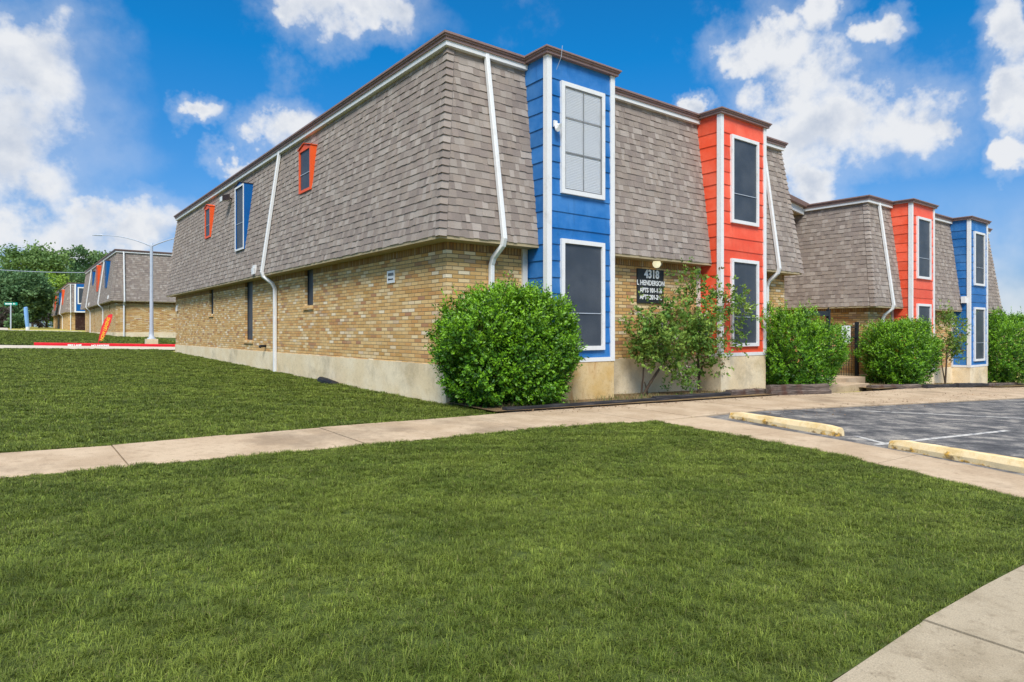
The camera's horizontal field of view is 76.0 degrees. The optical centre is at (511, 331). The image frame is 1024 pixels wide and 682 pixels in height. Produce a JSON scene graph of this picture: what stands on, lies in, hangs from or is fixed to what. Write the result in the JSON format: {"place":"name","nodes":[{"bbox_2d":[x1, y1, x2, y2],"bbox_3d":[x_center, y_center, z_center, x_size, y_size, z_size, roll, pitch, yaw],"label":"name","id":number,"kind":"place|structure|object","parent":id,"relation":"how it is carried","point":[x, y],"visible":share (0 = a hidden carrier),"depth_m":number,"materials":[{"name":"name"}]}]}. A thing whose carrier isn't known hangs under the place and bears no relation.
{"place":"outdoors","nodes":[
{"label":"outdoors","id":0,"kind":"place"},
{"bbox_2d":[0,345,174,349],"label":"driveway","id":1,"kind":"structure","parent":0,"point":[80,347],"depth_m":32.60,"materials":[{"name":"concrete"}]},
{"bbox_2d":[0,330,175,344],"bbox_3d":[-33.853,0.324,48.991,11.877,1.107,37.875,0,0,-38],"label":"grass","id":2,"kind":"structure","parent":0,"point":[18,336],"depth_m":42.03,"materials":[{"name":"green plant"}]},
{"bbox_2d":[98,314,112,342],"bbox_3d":[-22.877,-0.151,36.825,0.840,1.663,0.056,0,0,0],"label":"feather flag","id":3,"kind":"object","parent":2,"relation":"on","point":[106,325],"visible":0.99,"depth_m":36.81,"materials":[{"name":"orange fabric"}]},
{"bbox_2d":[92,234,174,343],"bbox_3d":[-20.369,-2.206,36.999,6.663,6.585,0.797,0,0,-6],"label":"street light","id":4,"kind":"object","parent":2,"relation":"on","point":[151,339],"visible":0.78,"depth_m":36.93,"materials":[{"name":"metal"}]},
{"bbox_2d":[0,348,504,452],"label":"side lawn","id":5,"kind":"structure","parent":0,"point":[187,411],"depth_m":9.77,"materials":[{"name":"plant"}]},
{"bbox_2d":[317,377,338,384],"bbox_3d":[-4.513,1.246,16.010,0.310,0.244,1.019,0,0,-38],"label":"drain hose","id":6,"kind":"object","parent":5,"relation":"on","point":[324,380],"visible":0.6,"depth_m":15.80,"materials":[{"name":"black plastic"}]},
{"bbox_2d":[0,420,1023,681],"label":"front lawn","id":7,"kind":"structure","parent":0,"point":[356,625],"depth_m":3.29,"materials":[{"name":"plant"}]},
{"bbox_2d":[0,386,1023,477],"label":"sidewalk","id":8,"kind":"structure","parent":0,"point":[27,463],"depth_m":9.02,"materials":[{"name":"concrete"}]},
{"bbox_2d":[524,387,1017,420],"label":"leaf litter","id":9,"kind":"object","parent":8,"relation":"on","point":[789,395],"visible":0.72,"depth_m":14.00,"materials":[{"name":"brown plant"}]},
{"bbox_2d":[771,389,831,395],"bbox_3d":[7.325,1.607,16.672,2.369,0.258,0.184,2,-1,-30],"label":"landscape timber","id":10,"kind":"object","parent":8,"relation":"on","point":[800,392],"visible":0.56,"depth_m":16.57,"materials":[{"name":"wood"}]},
{"bbox_2d":[765,383,828,393],"bbox_3d":[7.294,1.466,16.687,2.337,0.257,0.174,2,-1,-31],"label":"landscape timber","id":11,"kind":"object","parent":10,"relation":"on","point":[769,389],"visible":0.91,"depth_m":16.52,"materials":[{"name":"wood"}]},
{"bbox_2d":[862,382,1023,388],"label":"planting bed","id":12,"kind":"object","parent":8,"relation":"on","point":[1020,384],"visible":0.17,"depth_m":25.53,"materials":[{"name":"soil"}]},
{"bbox_2d":[489,382,1022,407],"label":"dry grass","id":13,"kind":"structure","parent":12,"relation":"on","point":[617,398],"depth_m":13.65,"materials":[{"name":"brown plant"}]},
{"bbox_2d":[866,384,921,390],"bbox_3d":[11.626,1.739,19.897,2.532,0.268,0.185,2,-1,-29],"label":"landscape timber","id":14,"kind":"object","parent":12,"relation":"on","point":[888,387],"visible":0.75,"depth_m":19.70,"materials":[{"name":"wood"}]},
{"bbox_2d":[850,314,947,386],"bbox_3d":[12.834,0.640,21.731,3.199,2.434,2.431,0,0,-38],"label":"bush","id":15,"kind":"object","parent":12,"relation":"on","point":[885,365],"visible":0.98,"depth_m":21.08,"materials":[{"name":"green plant"}]},
{"bbox_2d":[934,299,978,383],"bbox_3d":[16.293,0.402,24.584,3.244,3.376,1.561,0,0,-38],"label":"crape myrtle","id":16,"kind":"object","parent":12,"relation":"on","point":[952,342],"visible":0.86,"depth_m":24.55,"materials":[{"name":"green plant"}]},
{"bbox_2d":[954,383,988,387],"bbox_3d":[16.747,2.019,23.857,3.961,0.298,0.195,4,-3,-42],"label":"landscape timber","id":17,"kind":"object","parent":12,"relation":"on","point":[963,385],"visible":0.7,"depth_m":23.42,"materials":[{"name":"grey wood"}]},
{"bbox_2d":[988,382,1017,386],"bbox_3d":[20.152,2.247,26.932,5.016,0.288,0.196,3,-2,-42],"label":"landscape timber","id":18,"kind":"object","parent":12,"relation":"on","point":[1003,384],"visible":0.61,"depth_m":26.59,"materials":[{"name":"wood"}]},
{"bbox_2d":[988,305,1023,383],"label":"bush","id":19,"kind":"object","parent":12,"relation":"on","point":[1001,324],"visible":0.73,"depth_m":28.18,"materials":[{"name":"green plant"}]},
{"bbox_2d":[0,0,1023,326],"label":"sky","id":20,"kind":"structure","parent":0,"point":[117,117],"materials":[{"name":"blue"}]},
{"bbox_2d":[8,327,1023,681],"bbox_3d":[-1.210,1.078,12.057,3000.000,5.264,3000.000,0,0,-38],"label":"ground","id":21,"kind":"structure","parent":0,"point":[174,351],"depth_m":78.51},
{"bbox_2d":[0,263,10,322],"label":"dense tree","id":22,"kind":"object","parent":21,"relation":"on","point":[2,269],"visible":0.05,"depth_m":95.23,"materials":[{"name":"green plant"}]},
{"bbox_2d":[0,306,13,327],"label":"shrub","id":23,"kind":"object","parent":21,"relation":"on","point":[3,318],"visible":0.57,"depth_m":88.05,"materials":[{"name":"green plant"}]},
{"bbox_2d":[4,303,17,328],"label":"street sign","id":24,"kind":"object","parent":21,"relation":"on","point":[10,304],"visible":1,"depth_m":75.01,"materials":[{"name":"metal"}]},
{"bbox_2d":[4,313,30,328],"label":"shrub","id":25,"kind":"object","parent":21,"relation":"on","point":[18,320],"visible":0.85,"depth_m":84.25,"materials":[{"name":"green plant"}]},
{"bbox_2d":[24,307,29,329],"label":"marker post","id":26,"kind":"object","parent":21,"relation":"on","point":[26,316],"visible":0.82,"depth_m":71.86,"materials":[{"name":"blue plastic"}]},
{"bbox_2d":[0,267,60,327],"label":"dense tree","id":27,"kind":"object","parent":21,"relation":"on","point":[32,291],"visible":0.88,"depth_m":93.65,"materials":[{"name":"green plant"}]},
{"bbox_2d":[0,239,76,326],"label":"tall tree","id":28,"kind":"object","parent":21,"relation":"on","point":[35,257],"visible":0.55,"depth_m":133.12,"materials":[{"name":"green plant"}]},
{"bbox_2d":[29,314,51,327],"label":"shrub","id":29,"kind":"object","parent":21,"relation":"on","point":[39,324],"visible":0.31,"depth_m":103.96,"materials":[{"name":"green plant"}]},
{"bbox_2d":[36,269,70,327],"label":"bright tree","id":30,"kind":"object","parent":21,"relation":"on","point":[58,280],"visible":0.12,"depth_m":112.65,"materials":[{"name":"green plant"}]},
{"bbox_2d":[51,283,84,329],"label":"apartment building","id":31,"kind":"structure","parent":21,"relation":"on","point":[68,312],"depth_m":85.13,"materials":[{"name":"brick"}]},
{"bbox_2d":[75,313,84,329],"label":"door","id":32,"kind":"structure","parent":31,"relation":"in","point":[79,317],"depth_m":85.23,"materials":[{"name":"brown wood"}]},
{"bbox_2d":[50,265,85,326],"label":"tall tree","id":33,"kind":"object","parent":21,"relation":"on","point":[79,278],"visible":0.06,"depth_m":149.68,"materials":[{"name":"green plant"}]},
{"bbox_2d":[60,244,102,273],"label":"tall tree","id":34,"kind":"object","parent":21,"relation":"on","point":[78,252],"visible":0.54,"depth_m":155.69,"materials":[{"name":"green plant"}]},
{"bbox_2d":[81,250,110,268],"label":"tall tree","id":35,"kind":"object","parent":21,"relation":"on","point":[102,254],"visible":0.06,"depth_m":160.75,"materials":[{"name":"green plant"}]},
{"bbox_2d":[34,342,175,346],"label":"fire lane kerb","id":36,"kind":"structure","parent":21,"relation":"on","point":[102,344],"depth_m":34.33,"materials":[{"name":"red paint"}]},
{"bbox_2d":[80,249,175,337],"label":"apartment building","id":37,"kind":"structure","parent":21,"relation":"on","point":[117,284],"depth_m":49.61,"materials":[{"name":"tile"}]},
{"bbox_2d":[4,270,84,272],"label":"overhead cable","id":38,"kind":"object","parent":37,"relation":"attached to","point":[49,272],"visible":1,"depth_m":64.37,"materials":[{"name":"metal"}]},
{"bbox_2d":[165,30,803,406],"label":"apartment building","id":39,"kind":"structure","parent":21,"relation":"on","point":[444,160],"depth_m":14.86,"materials":[{"name":"tile"}]},
{"bbox_2d":[208,289,213,316],"bbox_3d":[-11.830,-1.130,25.853,0.165,1.100,0.720,0,0,-38],"label":"window","id":40,"kind":"structure","parent":39,"relation":"in","point":[210,315],"depth_m":26.07,"materials":[{"name":"glass"}]},
{"bbox_2d":[220,194,231,201],"bbox_3d":[-10.197,-4.782,23.501,0.468,0.295,0.400,0,0,-38],"label":"floodlight","id":41,"kind":"object","parent":39,"relation":"attached to","point":[226,197],"visible":0.85,"depth_m":23.33,"materials":[{"name":"metal"}]},
{"bbox_2d":[243,281,252,342],"bbox_3d":[-8.757,-0.645,21.878,0.165,2.070,0.970,0,0,-38],"label":"window","id":42,"kind":"structure","parent":39,"relation":"in","point":[249,284],"depth_m":22.03,"materials":[{"name":"glass"}]},
{"bbox_2d":[302,269,313,309],"bbox_3d":[-5.408,-1.135,17.547,0.165,1.090,0.720,0,0,-38],"label":"window","id":43,"kind":"structure","parent":39,"relation":"in","point":[310,305],"depth_m":17.66,"materials":[{"name":"glass"}]},
{"bbox_2d":[387,270,394,282],"bbox_3d":[-2.547,-1.150,13.767,0.016,0.260,0.340,0,0,-38],"label":"notice plate","id":44,"kind":"object","parent":39,"relation":"attached to","point":[391,276],"visible":1,"depth_m":13.73,"materials":[{"name":"white plastic"}]},
{"bbox_2d":[553,120,561,131],"bbox_3d":[0.885,-4.009,12.790,0.144,0.242,0.145,0,0,-38],"label":"security light","id":45,"kind":"object","parent":39,"relation":"attached to","point":[557,125],"visible":1,"depth_m":12.77,"materials":[{"name":"white paint"}]},
{"bbox_2d":[636,268,664,303],"bbox_3d":[3.279,-1.070,15.505,0.979,0.800,0.038,0,0,-38],"label":"address sign","id":46,"kind":"object","parent":39,"relation":"attached to","point":[651,281],"visible":0.88,"depth_m":15.47,"materials":[{"name":"black metal"}]},
{"bbox_2d":[652,261,662,267],"bbox_3d":[3.490,-1.605,15.542,0.420,0.210,0.243,0,0,-38],"label":"wall lamp","id":47,"kind":"object","parent":39,"relation":"attached to","point":[656,264],"visible":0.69,"depth_m":15.39,"materials":[{"name":"beige glass"}]},
{"bbox_2d":[448,390,773,411],"bbox_3d":[3.395,1.444,14.765,10.600,0.294,1.750,0,0,-38],"label":"planting bed","id":48,"kind":"object","parent":21,"relation":"on","point":[497,408],"visible":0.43,"depth_m":13.73,"materials":[{"name":"soil"}]},
{"bbox_2d":[423,270,588,410],"bbox_3d":[-0.080,0.160,12.204,3.390,2.604,2.188,0,0,-38],"label":"bush","id":49,"kind":"object","parent":48,"relation":"on","point":[509,371],"visible":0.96,"depth_m":11.49,"materials":[{"name":"green plant"}]},
{"bbox_2d":[502,398,655,412],"bbox_3d":[1.400,1.434,12.317,3.952,0.226,0.152,2,-1,-39],"label":"landscape timber","id":50,"kind":"object","parent":48,"relation":"on","point":[546,406],"visible":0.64,"depth_m":11.96,"materials":[{"name":"brown wood"}]},
{"bbox_2d":[615,256,710,395],"bbox_3d":[3.571,-0.132,14.840,2.898,3.364,1.574,0,0,-38],"label":"crape myrtle","id":51,"kind":"object","parent":48,"relation":"on","point":[647,339],"visible":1,"depth_m":14.53,"materials":[{"name":"green plant"}]},
{"bbox_2d":[651,392,730,401],"bbox_3d":[4.007,1.503,14.481,2.782,0.257,0.162,2,-1,-40],"label":"landscape timber","id":52,"kind":"object","parent":48,"relation":"on","point":[684,396],"visible":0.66,"depth_m":14.33,"materials":[{"name":"brown wood"}]},
{"bbox_2d":[660,266,768,394],"bbox_3d":[4.835,0.011,15.718,3.383,3.144,1.509,0,0,-31],"label":"crape myrtle","id":53,"kind":"object","parent":48,"relation":"on","point":[704,326],"visible":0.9,"depth_m":15.46,"materials":[{"name":"green plant"}]},
{"bbox_2d":[725,388,764,395],"bbox_3d":[5.669,1.536,15.848,1.480,0.298,0.193,2,-1,-38],"label":"landscape timber","id":54,"kind":"object","parent":48,"relation":"on","point":[747,391],"visible":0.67,"depth_m":15.72,"materials":[{"name":"wood"}]},
{"bbox_2d":[789,194,808,215],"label":"link building","id":55,"kind":"structure","parent":21,"relation":"on","point":[798,205],"depth_m":23.90,"materials":[{"name":"beige brick"}]},
{"bbox_2d":[759,298,852,385],"bbox_3d":[7.944,0.390,18.095,3.598,2.616,2.335,0,0,-38],"label":"bush","id":56,"kind":"object","parent":21,"relation":"on","point":[797,328],"visible":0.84,"depth_m":17.43,"materials":[{"name":"green plant"}]},
{"bbox_2d":[805,375,868,392],"bbox_3d":[8.870,1.670,20.927,4.400,0.420,4.100,0,0,-38],"label":"entry step","id":57,"kind":"object","parent":21,"relation":"on","point":[850,383],"visible":0.18,"depth_m":19.66,"materials":[{"name":"concrete"}]},
{"bbox_2d":[803,308,830,367],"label":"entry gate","id":58,"kind":"structure","parent":57,"relation":"on","point":[827,313],"depth_m":21.33,"materials":[{"name":"metal"}]},
{"bbox_2d":[831,322,858,375],"bbox_3d":[11.176,0.720,22.015,1.880,2.100,0.101,0,0,-38],"label":"iron fence","id":59,"kind":"object","parent":21,"relation":"on","point":[856,338],"visible":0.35,"depth_m":22.46,"materials":[{"name":"metal"}]},
{"bbox_2d":[841,326,850,343],"bbox_3d":[11.182,0.100,21.943,0.640,0.600,0.024,0,0,-38],"label":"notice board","id":60,"kind":"object","parent":59,"relation":"attached to","point":[849,332],"visible":0.36,"depth_m":22.04,"materials":[{"name":"white paper"}]},
{"bbox_2d":[784,194,1002,383],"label":"apartment building","id":61,"kind":"structure","parent":21,"relation":"on","point":[869,257],"depth_m":23.61,"materials":[{"name":"tile"}]},
{"bbox_2d":[922,384,955,387],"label":"landscape timber","id":62,"kind":"object","parent":21,"relation":"on","point":[937,385],"visible":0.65,"depth_m":21.19,"materials":[{"name":"grey wood"}]},
{"bbox_2d":[660,417,1023,496],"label":"concrete sidewalk","id":63,"kind":"structure","parent":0,"point":[1005,482],"depth_m":7.80,"materials":[{"name":"concrete"}]},
{"bbox_2d":[708,398,1023,475],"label":"parking lot","id":64,"kind":"structure","parent":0,"point":[889,424],"depth_m":11.36,"materials":[{"name":"grey asphalt"}]},
{"bbox_2d":[729,412,843,435],"bbox_3d":[4.322,1.463,10.495,0.204,0.152,2.100,0,0,-26],"label":"wheel stop","id":65,"kind":"object","parent":64,"relation":"on","point":[821,428],"visible":0.92,"depth_m":10.24,"materials":[{"name":"yellow concrete"}]},
{"bbox_2d":[855,436,883,442],"bbox_3d":[5.066,1.530,9.294,0.090,0.003,0.652,0,0,-5],"label":"parking line","id":66,"kind":"object","parent":64,"relation":"on","point":[869,439],"visible":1,"depth_m":9.28,"materials":[{"name":"paint"}]},
{"bbox_2d":[875,430,1007,444],"bbox_3d":[6.519,1.574,9.786,3.777,0.103,0.100,0,0,-31],"label":"parking line","id":67,"kind":"object","parent":64,"relation":"on","point":[949,436],"visible":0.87,"depth_m":9.83,"materials":[{"name":"paint"}]},
{"bbox_2d":[861,410,1023,418],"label":"parking line","id":68,"kind":"object","parent":64,"relation":"on","point":[943,414],"visible":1,"depth_m":12.98,"materials":[{"name":"paint"}]},
{"bbox_2d":[888,440,1023,472],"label":"wheel stop","id":69,"kind":"object","parent":64,"relation":"on","point":[1009,463],"visible":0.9,"depth_m":7.75,"materials":[{"name":"yellow concrete"}]},
{"bbox_2d":[833,565,1023,681],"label":"street sidewalk","id":70,"kind":"structure","parent":0,"point":[977,635],"depth_m":2.88,"materials":[{"name":"grey concrete"}]}
]}

